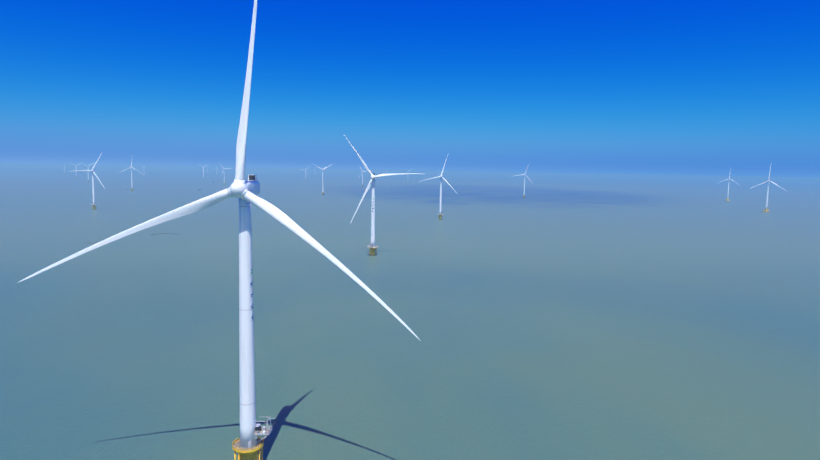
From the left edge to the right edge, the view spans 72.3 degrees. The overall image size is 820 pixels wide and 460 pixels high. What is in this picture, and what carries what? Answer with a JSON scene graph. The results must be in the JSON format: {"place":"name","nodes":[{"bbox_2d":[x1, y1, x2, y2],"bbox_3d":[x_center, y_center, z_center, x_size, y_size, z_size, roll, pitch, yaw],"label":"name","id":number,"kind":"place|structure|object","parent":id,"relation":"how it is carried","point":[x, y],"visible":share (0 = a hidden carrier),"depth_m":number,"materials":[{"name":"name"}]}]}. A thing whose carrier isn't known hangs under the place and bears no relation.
{"place":"outdoors","nodes":[
{"label":"outdoors","id":0,"kind":"place"},
{"bbox_2d":[0,163,819,459],"bbox_3d":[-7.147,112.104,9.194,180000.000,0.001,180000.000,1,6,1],"label":"sea","id":1,"kind":"structure","parent":0,"point":[568,316],"depth_m":431.31,"materials":[{"name":"liquid"}]},
{"bbox_2d":[76,153,104,209],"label":"turbine","id":2,"kind":"object","parent":1,"relation":"in","point":[93,191],"visible":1,"depth_m":1395.81,"materials":[{"name":"metal"}]},
{"bbox_2d":[121,162,141,190],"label":"turbine","id":3,"kind":"object","parent":1,"relation":"in","point":[131,167],"visible":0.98,"depth_m":2411.96,"materials":[{"name":"metal"}]},
{"bbox_2d":[17,0,419,459],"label":"turbine","id":4,"kind":"object","parent":1,"relation":"in","point":[248,444],"visible":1,"depth_m":191.69,"materials":[{"name":"metal"}]},
{"bbox_2d":[313,164,328,194],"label":"turbine","id":5,"kind":"object","parent":1,"relation":"on","point":[322,180],"visible":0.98,"depth_m":2355.14,"materials":[{"name":"metal"}]},
{"bbox_2d":[344,135,420,255],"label":"turbine","id":6,"kind":"object","parent":1,"relation":"in","point":[372,246],"visible":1,"depth_m":726.30,"materials":[{"name":"metal"}]},
{"bbox_2d":[419,156,455,219],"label":"turbine","id":7,"kind":"object","parent":1,"relation":"on","point":[440,214],"visible":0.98,"depth_m":1284.80,"materials":[{"name":"metal"}]},
{"bbox_2d":[512,165,531,197],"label":"turbine","id":8,"kind":"object","parent":1,"relation":"on","point":[524,182],"visible":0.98,"depth_m":2393.82,"materials":[{"name":"metal"}]},
{"bbox_2d":[719,169,738,200],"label":"turbine","id":9,"kind":"object","parent":1,"relation":"in","point":[727,199],"visible":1,"depth_m":2441.17,"materials":[{"name":"metal"}]},
{"bbox_2d":[752,166,785,211],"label":"turbine","id":10,"kind":"object","parent":1,"relation":"in","point":[766,208],"visible":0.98,"depth_m":1742.29,"materials":[{"name":"metal"}]},
{"bbox_2d":[0,0,819,177],"label":"sky","id":11,"kind":"structure","parent":0,"point":[648,87],"materials":[{"name":"blue"}]}
]}

